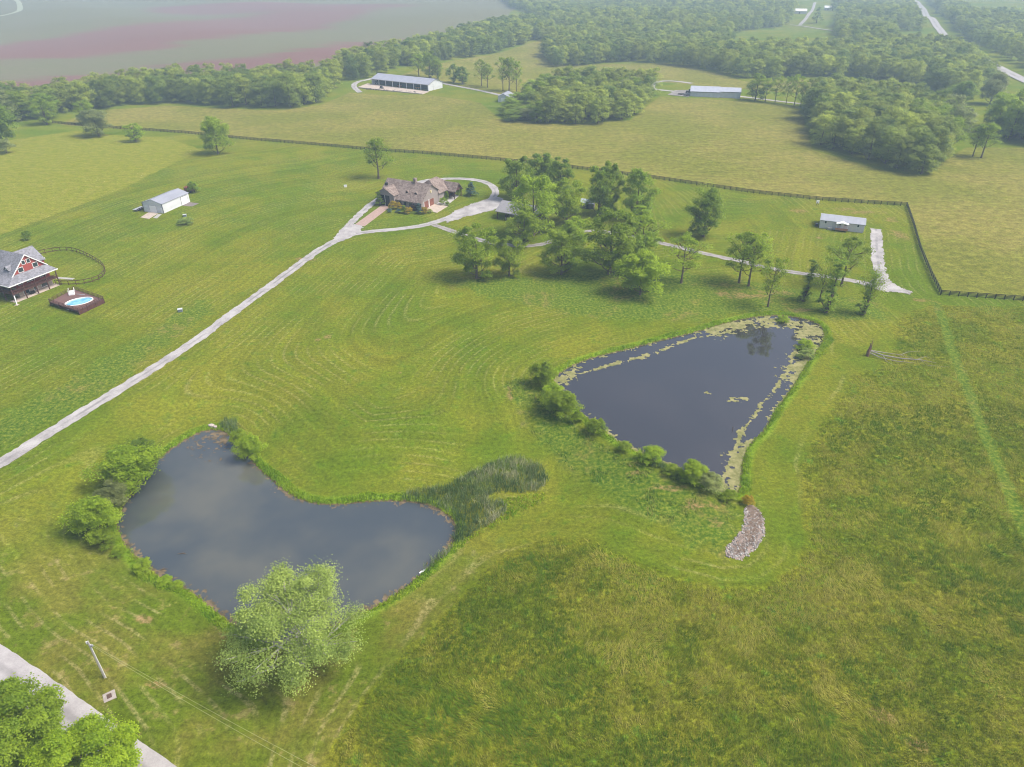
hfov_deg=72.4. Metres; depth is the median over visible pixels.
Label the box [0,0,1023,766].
ground
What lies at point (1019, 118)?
tree
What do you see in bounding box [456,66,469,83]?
tree
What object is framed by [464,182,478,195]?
spruce tree
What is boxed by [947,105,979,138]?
tree
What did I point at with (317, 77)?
tree
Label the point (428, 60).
tree
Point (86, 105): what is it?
tree
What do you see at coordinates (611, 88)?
tree
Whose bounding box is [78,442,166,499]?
tree
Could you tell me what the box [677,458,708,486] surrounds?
bush
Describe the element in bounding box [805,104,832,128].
tree
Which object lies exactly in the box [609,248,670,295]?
tree
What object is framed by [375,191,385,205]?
garden shrub
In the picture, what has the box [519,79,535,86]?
tree
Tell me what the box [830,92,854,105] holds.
tree
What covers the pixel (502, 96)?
grey shed
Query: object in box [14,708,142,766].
tree
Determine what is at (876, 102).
tree
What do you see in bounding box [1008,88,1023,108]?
tree
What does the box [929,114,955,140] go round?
tree
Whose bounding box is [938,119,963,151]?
tree
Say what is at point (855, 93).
tree
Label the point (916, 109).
tree
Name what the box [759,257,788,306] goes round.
tree
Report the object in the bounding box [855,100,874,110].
tree
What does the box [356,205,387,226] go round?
brick drive
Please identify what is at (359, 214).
gravel driveway
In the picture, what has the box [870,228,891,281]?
gravel path
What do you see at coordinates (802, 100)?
tree
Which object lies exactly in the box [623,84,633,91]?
tree
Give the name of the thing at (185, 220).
bush
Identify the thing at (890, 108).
tree
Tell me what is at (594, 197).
tree
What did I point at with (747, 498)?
bush
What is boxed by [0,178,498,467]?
gravel driveway
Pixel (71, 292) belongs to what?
pool steps
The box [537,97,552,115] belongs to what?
tree
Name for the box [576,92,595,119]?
tree
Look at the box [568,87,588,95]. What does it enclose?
tree
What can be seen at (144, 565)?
bush
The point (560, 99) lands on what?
tree
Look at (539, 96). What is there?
tree
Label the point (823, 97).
tree
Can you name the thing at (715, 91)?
metal barn
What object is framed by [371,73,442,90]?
long barn
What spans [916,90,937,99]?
tree
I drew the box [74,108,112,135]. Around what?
tree
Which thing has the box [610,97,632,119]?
tree
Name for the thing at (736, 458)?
algae mat
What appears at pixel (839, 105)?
tree
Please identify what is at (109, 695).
drain inlet
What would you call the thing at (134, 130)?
tree
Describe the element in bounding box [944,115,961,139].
tree
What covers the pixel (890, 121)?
tree
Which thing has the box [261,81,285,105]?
tree
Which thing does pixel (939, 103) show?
tree
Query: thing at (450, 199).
garden bed gravel
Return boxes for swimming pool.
[65,297,92,309]
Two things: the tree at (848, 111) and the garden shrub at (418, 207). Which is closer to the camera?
the garden shrub at (418, 207)
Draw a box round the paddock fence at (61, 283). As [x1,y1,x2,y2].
[38,247,105,284]
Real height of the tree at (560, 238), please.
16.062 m
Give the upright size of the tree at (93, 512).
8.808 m
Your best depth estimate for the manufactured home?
252.28 m
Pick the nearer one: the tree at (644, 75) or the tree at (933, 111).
the tree at (933, 111)
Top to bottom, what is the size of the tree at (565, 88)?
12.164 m
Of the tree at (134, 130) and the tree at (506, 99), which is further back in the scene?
the tree at (506, 99)
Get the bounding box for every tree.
[0,89,21,121]
[0,89,30,120]
[0,104,20,143]
[0,138,15,152]
[0,672,68,766]
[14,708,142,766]
[27,93,61,117]
[28,96,54,124]
[56,495,125,541]
[71,99,93,123]
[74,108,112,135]
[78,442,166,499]
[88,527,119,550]
[92,478,130,506]
[120,123,144,141]
[123,437,163,462]
[198,116,235,153]
[205,554,369,699]
[217,80,243,106]
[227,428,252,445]
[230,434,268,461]
[233,77,254,104]
[247,81,273,106]
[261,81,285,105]
[268,71,303,106]
[275,72,301,103]
[288,77,315,103]
[300,72,329,101]
[362,136,396,178]
[409,54,422,75]
[419,50,438,77]
[430,58,442,77]
[445,63,459,82]
[446,222,498,278]
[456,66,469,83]
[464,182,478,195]
[472,59,490,85]
[480,64,496,87]
[492,235,525,275]
[494,56,510,90]
[496,155,538,198]
[498,104,518,114]
[500,96,518,107]
[501,56,518,90]
[502,109,522,120]
[504,99,519,108]
[504,206,541,245]
[506,173,559,235]
[507,91,524,99]
[508,60,522,90]
[516,108,535,119]
[518,104,536,115]
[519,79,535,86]
[519,84,535,97]
[519,90,540,106]
[520,86,536,99]
[524,153,564,182]
[528,100,546,122]
[530,93,548,113]
[532,80,545,100]
[533,85,547,106]
[534,73,553,79]
[534,77,547,89]
[536,85,559,98]
[536,224,588,274]
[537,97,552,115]
[538,95,562,122]
[543,76,556,86]
[545,156,574,192]
[546,88,565,106]
[548,78,565,87]
[549,177,587,220]
[551,92,568,118]
[554,102,575,122]
[558,216,589,250]
[560,86,574,98]
[562,90,575,112]
[563,76,575,88]
[564,92,584,114]
[565,103,586,123]
[566,81,588,101]
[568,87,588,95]
[569,72,581,81]
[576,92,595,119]
[578,76,595,87]
[579,206,640,274]
[582,98,599,116]
[583,81,596,90]
[584,165,618,214]
[588,88,609,108]
[589,96,609,123]
[590,86,604,96]
[594,72,606,85]
[595,97,616,119]
[596,160,625,210]
[599,81,612,94]
[599,85,616,110]
[599,96,615,116]
[607,72,619,81]
[609,81,622,87]
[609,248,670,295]
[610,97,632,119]
[612,90,623,111]
[615,88,637,116]
[617,78,634,88]
[620,79,634,92]
[620,167,663,216]
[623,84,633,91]
[624,92,640,110]
[626,96,643,113]
[628,77,641,85]
[628,230,664,267]
[629,211,673,246]
[632,204,651,233]
[633,81,644,90]
[633,84,651,103]
[633,88,648,107]
[638,82,653,101]
[639,73,652,95]
[643,75,657,97]
[662,231,713,282]
[681,187,725,236]
[691,179,727,220]
[722,231,772,283]
[734,232,777,286]
[745,72,769,100]
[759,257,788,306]
[761,78,776,101]
[768,76,786,102]
[782,76,795,103]
[787,74,805,105]
[795,87,822,118]
[797,80,809,106]
[797,259,819,301]
[798,85,822,106]
[801,76,827,95]
[801,87,828,121]
[805,94,835,121]
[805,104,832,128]
[806,101,832,129]
[809,113,835,144]
[809,253,849,301]
[811,7,824,22]
[811,110,839,137]
[814,79,828,92]
[815,100,841,110]
[815,257,848,312]
[820,114,849,148]
[821,102,845,133]
[822,77,835,86]
[823,85,835,93]
[823,92,840,102]
[825,236,875,286]
[826,109,859,138]
[828,0,836,10]
[828,88,841,93]
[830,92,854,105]
[830,92,855,106]
[832,118,852,144]
[835,118,868,150]
[842,90,860,104]
[844,106,875,121]
[845,117,874,146]
[847,82,868,94]
[852,89,870,105]
[852,106,874,124]
[854,118,890,159]
[854,270,882,314]
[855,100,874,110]
[855,262,891,309]
[856,94,873,102]
[858,124,884,152]
[864,92,877,99]
[866,84,880,96]
[866,114,894,135]
[866,341,944,366]
[869,96,893,107]
[869,100,889,115]
[870,107,895,119]
[872,80,887,91]
[873,89,892,96]
[874,117,896,143]
[880,105,902,122]
[882,92,906,105]
[885,125,911,154]
[892,99,909,119]
[894,89,912,100]
[894,100,908,110]
[894,110,922,130]
[894,111,925,149]
[898,88,914,107]
[899,91,913,109]
[904,126,934,149]
[905,130,939,168]
[906,97,930,111]
[908,102,924,115]
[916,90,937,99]
[917,112,937,123]
[918,109,941,119]
[919,116,950,146]
[921,125,953,165]
[922,105,949,120]
[929,89,951,102]
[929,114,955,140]
[929,131,956,162]
[933,100,947,112]
[936,103,954,116]
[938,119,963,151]
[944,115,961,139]
[945,93,969,115]
[946,80,980,102]
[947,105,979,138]
[949,117,970,143]
[950,104,975,131]
[966,123,990,156]
[971,121,1001,157]
[979,72,1009,103]
[980,92,1018,131]
[982,95,1011,125]
[985,91,1014,122]
[995,103,1023,134]
[998,100,1023,139]
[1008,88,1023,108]
[1008,106,1023,139]
[1010,118,1023,137]
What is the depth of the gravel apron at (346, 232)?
250.79 m
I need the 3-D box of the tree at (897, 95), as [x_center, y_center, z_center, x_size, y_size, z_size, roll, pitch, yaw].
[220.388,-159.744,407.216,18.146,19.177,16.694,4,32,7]
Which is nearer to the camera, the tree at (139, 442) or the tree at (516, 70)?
the tree at (139, 442)
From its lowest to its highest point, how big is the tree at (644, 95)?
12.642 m
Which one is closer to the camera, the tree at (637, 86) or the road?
the road
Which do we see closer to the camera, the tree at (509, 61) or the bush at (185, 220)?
the bush at (185, 220)
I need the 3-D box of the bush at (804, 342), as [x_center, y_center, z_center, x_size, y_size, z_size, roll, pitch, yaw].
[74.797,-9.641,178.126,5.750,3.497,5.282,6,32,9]
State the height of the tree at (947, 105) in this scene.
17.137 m
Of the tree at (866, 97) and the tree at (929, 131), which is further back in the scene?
the tree at (866, 97)
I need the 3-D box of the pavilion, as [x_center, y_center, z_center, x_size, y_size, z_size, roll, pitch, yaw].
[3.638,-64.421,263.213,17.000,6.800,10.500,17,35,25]
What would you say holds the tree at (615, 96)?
on the ground at (382, 364)
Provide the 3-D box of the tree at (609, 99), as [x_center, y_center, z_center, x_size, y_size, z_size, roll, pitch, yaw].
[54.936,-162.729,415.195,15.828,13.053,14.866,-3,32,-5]
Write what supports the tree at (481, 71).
on the ground at (382, 364)
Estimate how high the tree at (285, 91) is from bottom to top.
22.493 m
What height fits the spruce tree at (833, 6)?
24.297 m
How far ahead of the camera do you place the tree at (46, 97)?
422.38 m
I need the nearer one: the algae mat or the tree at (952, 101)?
the algae mat
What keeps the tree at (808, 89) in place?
on the ground at (382, 364)
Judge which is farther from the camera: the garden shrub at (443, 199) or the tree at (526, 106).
the tree at (526, 106)
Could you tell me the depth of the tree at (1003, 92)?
398.77 m
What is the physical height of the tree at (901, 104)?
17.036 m
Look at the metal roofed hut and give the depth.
273.95 m
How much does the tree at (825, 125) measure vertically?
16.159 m
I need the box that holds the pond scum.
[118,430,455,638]
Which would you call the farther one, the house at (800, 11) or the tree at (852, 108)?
the house at (800, 11)
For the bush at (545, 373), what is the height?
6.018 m
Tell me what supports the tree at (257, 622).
on the ground at (382, 364)
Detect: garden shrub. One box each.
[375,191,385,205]
[387,200,396,207]
[415,203,423,213]
[439,197,447,203]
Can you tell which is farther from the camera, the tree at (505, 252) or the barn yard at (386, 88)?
the barn yard at (386, 88)
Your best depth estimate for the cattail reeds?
133.40 m
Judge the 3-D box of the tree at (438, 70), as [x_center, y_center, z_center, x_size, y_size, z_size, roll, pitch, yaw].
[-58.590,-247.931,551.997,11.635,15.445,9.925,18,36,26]
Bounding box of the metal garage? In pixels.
[141,188,189,212]
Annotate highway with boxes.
[915,0,1023,81]
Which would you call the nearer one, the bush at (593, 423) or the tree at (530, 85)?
the bush at (593, 423)
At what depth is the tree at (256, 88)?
461.20 m
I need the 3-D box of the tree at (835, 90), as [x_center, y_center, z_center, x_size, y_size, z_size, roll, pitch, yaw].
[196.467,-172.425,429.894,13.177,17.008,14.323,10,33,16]
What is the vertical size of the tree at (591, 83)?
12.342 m
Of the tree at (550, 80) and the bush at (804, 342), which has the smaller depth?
the bush at (804, 342)
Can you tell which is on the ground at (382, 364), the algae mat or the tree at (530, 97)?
the tree at (530, 97)
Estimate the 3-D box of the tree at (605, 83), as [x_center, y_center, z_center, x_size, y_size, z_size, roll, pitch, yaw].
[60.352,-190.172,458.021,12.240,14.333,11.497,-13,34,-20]
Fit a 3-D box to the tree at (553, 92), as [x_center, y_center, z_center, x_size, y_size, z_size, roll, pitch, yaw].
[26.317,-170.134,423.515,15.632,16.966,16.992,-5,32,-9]
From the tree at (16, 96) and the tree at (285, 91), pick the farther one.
the tree at (285, 91)
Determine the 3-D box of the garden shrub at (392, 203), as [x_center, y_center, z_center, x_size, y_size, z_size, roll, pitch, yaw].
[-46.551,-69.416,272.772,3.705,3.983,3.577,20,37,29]
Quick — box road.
[0,644,176,766]
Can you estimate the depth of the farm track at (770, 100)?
479.93 m
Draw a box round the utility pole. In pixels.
[86,641,106,677]
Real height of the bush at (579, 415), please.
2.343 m
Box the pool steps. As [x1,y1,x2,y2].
[68,287,74,295]
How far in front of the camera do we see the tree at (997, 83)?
461.53 m
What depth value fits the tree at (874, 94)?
419.29 m
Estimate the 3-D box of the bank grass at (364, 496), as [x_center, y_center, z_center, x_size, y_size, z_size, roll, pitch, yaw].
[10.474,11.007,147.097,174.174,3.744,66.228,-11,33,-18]
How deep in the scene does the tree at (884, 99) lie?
399.35 m
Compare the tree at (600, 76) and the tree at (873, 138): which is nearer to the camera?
the tree at (873, 138)
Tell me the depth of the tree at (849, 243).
203.74 m
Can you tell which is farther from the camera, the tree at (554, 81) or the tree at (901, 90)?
the tree at (554, 81)
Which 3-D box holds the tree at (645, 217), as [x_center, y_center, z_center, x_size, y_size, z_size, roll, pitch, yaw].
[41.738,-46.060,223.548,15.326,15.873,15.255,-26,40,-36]
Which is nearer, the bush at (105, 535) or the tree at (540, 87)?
the bush at (105, 535)
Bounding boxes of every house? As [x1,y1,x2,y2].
[0,246,60,302]
[375,176,462,210]
[793,8,806,13]
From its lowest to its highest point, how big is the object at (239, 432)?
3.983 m
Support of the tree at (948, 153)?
on the ground at (382, 364)
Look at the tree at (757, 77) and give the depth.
473.08 m
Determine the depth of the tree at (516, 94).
455.45 m
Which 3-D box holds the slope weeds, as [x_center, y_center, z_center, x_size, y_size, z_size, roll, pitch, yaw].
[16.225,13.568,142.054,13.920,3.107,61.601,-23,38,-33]
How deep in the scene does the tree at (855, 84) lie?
435.46 m
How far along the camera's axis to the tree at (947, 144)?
322.48 m
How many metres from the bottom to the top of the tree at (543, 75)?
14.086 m
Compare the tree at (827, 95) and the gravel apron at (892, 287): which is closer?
the gravel apron at (892, 287)
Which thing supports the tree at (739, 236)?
on the ground at (382, 364)
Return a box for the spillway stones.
[725,496,765,559]
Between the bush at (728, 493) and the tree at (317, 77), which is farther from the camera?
the tree at (317, 77)
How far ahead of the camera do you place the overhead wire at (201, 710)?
85.92 m
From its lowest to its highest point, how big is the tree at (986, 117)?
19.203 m
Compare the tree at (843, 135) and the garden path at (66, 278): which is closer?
the garden path at (66, 278)
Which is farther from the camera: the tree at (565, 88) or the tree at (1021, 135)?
the tree at (565, 88)
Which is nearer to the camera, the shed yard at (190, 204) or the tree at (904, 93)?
the shed yard at (190, 204)
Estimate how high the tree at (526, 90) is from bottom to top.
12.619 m
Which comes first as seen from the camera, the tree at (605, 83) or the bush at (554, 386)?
the bush at (554, 386)
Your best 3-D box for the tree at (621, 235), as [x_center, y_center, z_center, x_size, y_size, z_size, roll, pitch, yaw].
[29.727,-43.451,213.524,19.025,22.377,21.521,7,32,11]
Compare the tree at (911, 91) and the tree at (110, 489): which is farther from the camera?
the tree at (911, 91)
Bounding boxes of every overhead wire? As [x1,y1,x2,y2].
[92,644,314,766]
[96,648,300,766]
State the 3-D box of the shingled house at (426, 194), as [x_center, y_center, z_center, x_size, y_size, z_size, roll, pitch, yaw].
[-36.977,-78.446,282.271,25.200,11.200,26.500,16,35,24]
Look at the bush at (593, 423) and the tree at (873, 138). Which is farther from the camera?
the tree at (873, 138)
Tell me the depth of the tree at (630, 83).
455.18 m
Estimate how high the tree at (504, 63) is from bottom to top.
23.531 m
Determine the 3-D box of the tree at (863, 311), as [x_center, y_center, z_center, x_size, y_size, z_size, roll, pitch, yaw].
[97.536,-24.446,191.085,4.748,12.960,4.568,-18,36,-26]
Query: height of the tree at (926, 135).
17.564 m
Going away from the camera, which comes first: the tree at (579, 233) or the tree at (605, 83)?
the tree at (579, 233)
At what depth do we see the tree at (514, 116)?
413.23 m
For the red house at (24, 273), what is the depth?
203.56 m
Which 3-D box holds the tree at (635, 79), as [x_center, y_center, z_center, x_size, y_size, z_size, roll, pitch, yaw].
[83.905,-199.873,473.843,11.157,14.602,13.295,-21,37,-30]
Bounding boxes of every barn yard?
[357,83,428,94]
[668,90,689,96]
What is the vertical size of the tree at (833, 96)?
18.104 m
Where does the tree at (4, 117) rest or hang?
on the ground at (382, 364)
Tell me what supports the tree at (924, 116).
on the ground at (382, 364)
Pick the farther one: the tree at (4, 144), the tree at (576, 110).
the tree at (576, 110)
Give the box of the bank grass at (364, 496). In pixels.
[108,310,834,645]
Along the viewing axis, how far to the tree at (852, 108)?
373.25 m
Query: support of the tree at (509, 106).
on the ground at (382, 364)
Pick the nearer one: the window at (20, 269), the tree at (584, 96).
the window at (20, 269)
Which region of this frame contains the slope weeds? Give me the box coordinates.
[506,377,735,521]
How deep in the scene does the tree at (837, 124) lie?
353.10 m
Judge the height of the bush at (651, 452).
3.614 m
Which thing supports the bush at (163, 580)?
on the ground at (382, 364)
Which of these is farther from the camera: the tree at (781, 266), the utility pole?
the tree at (781, 266)
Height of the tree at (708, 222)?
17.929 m
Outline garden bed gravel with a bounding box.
[436,194,457,204]
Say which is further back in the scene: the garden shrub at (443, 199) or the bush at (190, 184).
the bush at (190, 184)
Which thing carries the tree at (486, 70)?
on the ground at (382, 364)
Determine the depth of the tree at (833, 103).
394.51 m
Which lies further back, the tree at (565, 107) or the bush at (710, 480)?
the tree at (565, 107)
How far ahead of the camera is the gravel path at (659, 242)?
237.19 m
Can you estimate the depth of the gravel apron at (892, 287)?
209.37 m
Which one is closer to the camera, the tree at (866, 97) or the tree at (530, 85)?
the tree at (866, 97)
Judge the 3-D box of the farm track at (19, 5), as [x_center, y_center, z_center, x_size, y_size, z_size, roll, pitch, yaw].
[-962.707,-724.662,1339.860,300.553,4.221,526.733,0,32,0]
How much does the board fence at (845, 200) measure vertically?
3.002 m
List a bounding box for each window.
[17,266,23,272]
[385,195,389,205]
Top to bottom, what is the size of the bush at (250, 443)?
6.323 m
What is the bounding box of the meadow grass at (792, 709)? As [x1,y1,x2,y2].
[330,305,1023,766]
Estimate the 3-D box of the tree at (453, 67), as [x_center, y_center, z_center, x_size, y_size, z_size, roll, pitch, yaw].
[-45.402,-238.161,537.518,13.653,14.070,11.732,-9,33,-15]
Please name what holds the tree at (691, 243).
on the ground at (382, 364)
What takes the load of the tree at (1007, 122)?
on the ground at (382, 364)
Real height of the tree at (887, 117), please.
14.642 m
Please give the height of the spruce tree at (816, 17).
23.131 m
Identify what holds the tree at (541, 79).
on the ground at (382, 364)
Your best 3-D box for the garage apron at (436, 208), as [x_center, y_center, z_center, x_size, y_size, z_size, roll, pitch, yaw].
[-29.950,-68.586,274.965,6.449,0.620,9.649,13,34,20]
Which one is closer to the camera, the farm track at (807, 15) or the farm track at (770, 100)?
the farm track at (770, 100)
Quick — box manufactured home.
[819,213,865,232]
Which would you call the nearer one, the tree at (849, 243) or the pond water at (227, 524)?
the pond water at (227, 524)
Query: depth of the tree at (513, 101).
435.73 m
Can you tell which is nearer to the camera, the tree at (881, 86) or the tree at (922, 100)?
the tree at (922, 100)
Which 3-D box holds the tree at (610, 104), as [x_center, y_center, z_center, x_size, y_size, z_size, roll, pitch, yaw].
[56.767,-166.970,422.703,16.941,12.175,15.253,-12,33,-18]
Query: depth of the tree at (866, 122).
355.01 m
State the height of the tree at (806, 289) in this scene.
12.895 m
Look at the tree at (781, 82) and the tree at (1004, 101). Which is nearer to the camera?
the tree at (1004, 101)
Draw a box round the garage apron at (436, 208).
[427,204,447,212]
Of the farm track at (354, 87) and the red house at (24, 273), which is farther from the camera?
the farm track at (354, 87)
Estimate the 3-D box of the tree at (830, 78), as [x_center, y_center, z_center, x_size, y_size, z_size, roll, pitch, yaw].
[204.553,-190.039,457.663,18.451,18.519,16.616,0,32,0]
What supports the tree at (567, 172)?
on the ground at (382, 364)
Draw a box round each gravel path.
[432,224,910,294]
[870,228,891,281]
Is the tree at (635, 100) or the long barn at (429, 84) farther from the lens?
the long barn at (429, 84)
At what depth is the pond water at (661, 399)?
161.19 m
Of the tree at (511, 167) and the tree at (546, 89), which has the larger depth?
the tree at (546, 89)
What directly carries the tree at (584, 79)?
on the ground at (382, 364)
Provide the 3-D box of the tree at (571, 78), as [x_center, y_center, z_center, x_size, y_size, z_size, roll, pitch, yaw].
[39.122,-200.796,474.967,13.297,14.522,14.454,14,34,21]
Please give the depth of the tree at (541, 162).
295.59 m
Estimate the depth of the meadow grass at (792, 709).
102.29 m
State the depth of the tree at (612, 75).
483.56 m
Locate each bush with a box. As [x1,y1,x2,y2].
[20,231,32,239]
[109,545,126,558]
[131,557,151,576]
[155,574,172,590]
[168,579,183,589]
[176,217,193,223]
[186,181,201,191]
[528,361,558,385]
[537,389,583,418]
[541,382,564,403]
[569,411,584,422]
[583,417,608,434]
[618,440,632,451]
[636,444,666,465]
[660,462,683,479]
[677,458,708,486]
[695,471,725,494]
[719,488,738,501]
[741,494,755,504]
[776,315,789,323]
[796,338,817,349]
[796,347,814,358]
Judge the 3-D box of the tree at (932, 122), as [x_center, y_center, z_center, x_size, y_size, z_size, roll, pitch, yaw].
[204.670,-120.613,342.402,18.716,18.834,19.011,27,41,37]
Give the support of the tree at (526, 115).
on the ground at (382, 364)
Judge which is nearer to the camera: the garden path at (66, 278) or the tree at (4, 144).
the garden path at (66, 278)
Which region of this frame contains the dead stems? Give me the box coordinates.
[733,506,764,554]
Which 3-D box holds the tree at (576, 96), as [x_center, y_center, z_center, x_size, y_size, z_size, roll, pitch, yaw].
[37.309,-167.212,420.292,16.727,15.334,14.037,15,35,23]
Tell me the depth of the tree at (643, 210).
246.32 m
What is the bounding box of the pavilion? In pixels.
[495,200,545,221]
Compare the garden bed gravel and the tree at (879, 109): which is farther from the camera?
the tree at (879, 109)
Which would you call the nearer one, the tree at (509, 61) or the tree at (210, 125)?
the tree at (210, 125)
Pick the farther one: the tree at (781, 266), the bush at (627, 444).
the tree at (781, 266)
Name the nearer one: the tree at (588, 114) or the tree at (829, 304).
the tree at (829, 304)
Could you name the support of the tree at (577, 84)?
on the ground at (382, 364)
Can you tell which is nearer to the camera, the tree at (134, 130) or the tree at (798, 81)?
the tree at (134, 130)
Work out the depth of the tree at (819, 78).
449.93 m
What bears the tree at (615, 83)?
on the ground at (382, 364)
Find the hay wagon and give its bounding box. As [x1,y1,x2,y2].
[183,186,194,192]
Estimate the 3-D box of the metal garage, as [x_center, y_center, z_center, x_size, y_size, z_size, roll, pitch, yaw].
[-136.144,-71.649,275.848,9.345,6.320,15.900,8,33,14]
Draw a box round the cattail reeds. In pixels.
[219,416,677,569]
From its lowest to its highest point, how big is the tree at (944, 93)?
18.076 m
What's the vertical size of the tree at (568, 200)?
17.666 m
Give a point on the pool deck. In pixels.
(62, 300)
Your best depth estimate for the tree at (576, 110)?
405.18 m
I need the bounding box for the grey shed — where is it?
[497,91,513,101]
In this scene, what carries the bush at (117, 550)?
on the ground at (382, 364)
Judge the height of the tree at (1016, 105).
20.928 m
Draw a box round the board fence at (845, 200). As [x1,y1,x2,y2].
[43,120,1023,300]
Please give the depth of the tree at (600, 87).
438.92 m
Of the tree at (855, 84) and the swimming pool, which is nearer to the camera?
the swimming pool
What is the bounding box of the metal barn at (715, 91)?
[690,86,740,98]
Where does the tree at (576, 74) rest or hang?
on the ground at (382, 364)
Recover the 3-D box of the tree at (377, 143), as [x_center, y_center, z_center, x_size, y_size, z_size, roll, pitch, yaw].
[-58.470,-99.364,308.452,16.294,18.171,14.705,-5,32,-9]
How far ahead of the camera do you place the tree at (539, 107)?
407.70 m
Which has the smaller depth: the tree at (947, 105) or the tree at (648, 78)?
the tree at (947, 105)
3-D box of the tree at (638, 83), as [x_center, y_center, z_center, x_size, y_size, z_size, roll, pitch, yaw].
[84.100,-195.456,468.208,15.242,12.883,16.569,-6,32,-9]
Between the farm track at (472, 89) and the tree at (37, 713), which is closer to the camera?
the tree at (37, 713)
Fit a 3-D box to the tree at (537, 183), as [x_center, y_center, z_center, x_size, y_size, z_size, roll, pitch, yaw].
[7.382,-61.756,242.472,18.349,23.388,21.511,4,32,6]
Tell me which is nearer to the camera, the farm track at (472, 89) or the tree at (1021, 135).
the tree at (1021, 135)
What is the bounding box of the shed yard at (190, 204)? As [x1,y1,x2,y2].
[182,202,198,205]
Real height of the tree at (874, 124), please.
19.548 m
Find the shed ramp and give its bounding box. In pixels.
[140,212,157,218]
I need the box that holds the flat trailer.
[133,206,142,210]
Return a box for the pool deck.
[48,286,104,314]
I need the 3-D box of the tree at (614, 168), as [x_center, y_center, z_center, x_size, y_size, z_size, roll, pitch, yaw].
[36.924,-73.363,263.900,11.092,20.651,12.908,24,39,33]
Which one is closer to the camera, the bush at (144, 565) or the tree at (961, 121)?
the bush at (144, 565)
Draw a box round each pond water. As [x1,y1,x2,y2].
[118,430,454,639]
[558,316,822,491]
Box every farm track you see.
[0,0,22,15]
[351,78,370,92]
[442,83,516,98]
[652,80,690,91]
[740,96,800,103]
[798,2,815,24]
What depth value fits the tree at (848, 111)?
365.09 m
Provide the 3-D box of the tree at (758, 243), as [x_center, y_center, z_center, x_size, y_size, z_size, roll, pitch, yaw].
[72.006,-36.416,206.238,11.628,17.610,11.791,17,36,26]
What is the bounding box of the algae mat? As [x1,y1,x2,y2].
[555,316,823,491]
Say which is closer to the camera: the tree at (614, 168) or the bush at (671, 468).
the bush at (671, 468)
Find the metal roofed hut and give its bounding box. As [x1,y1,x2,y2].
[581,198,594,208]
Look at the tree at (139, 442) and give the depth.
138.62 m
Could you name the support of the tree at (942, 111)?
on the ground at (382, 364)
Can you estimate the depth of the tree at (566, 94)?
426.40 m
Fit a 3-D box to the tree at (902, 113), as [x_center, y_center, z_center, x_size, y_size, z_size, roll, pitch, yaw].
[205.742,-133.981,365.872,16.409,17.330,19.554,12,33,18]
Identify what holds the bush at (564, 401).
on the ground at (382, 364)
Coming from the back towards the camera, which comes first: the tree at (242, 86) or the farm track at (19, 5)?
the farm track at (19, 5)
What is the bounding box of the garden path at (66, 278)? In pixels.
[56,277,74,279]
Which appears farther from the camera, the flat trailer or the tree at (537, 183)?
the flat trailer
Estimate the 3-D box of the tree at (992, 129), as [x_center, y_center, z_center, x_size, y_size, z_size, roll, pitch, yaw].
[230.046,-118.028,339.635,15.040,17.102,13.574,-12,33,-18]
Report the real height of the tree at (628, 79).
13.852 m
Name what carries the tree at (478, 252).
on the ground at (382, 364)
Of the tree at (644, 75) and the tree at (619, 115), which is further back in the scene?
the tree at (644, 75)
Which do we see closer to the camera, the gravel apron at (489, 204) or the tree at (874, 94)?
the gravel apron at (489, 204)
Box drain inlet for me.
[102,689,116,702]
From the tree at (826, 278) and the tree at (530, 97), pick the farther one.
the tree at (530, 97)
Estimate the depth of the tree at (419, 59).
560.20 m
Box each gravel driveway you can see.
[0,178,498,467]
[339,198,376,231]
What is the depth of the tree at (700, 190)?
239.97 m
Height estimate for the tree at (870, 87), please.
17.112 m
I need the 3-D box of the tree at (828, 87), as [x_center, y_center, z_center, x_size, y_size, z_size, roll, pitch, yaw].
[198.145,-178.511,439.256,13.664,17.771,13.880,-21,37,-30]
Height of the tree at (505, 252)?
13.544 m
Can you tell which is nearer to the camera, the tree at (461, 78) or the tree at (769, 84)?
the tree at (769, 84)
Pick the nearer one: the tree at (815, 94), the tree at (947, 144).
the tree at (947, 144)
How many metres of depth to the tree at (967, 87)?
464.72 m
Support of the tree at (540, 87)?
on the ground at (382, 364)
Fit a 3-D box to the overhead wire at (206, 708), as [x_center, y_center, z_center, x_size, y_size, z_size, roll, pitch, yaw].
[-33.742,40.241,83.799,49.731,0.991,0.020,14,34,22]
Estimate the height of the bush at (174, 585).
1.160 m
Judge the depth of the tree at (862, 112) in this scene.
358.44 m
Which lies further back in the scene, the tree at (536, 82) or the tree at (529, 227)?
the tree at (536, 82)
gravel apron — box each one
[331,224,362,243]
[445,197,502,222]
[856,275,912,292]
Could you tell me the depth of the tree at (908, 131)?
339.06 m

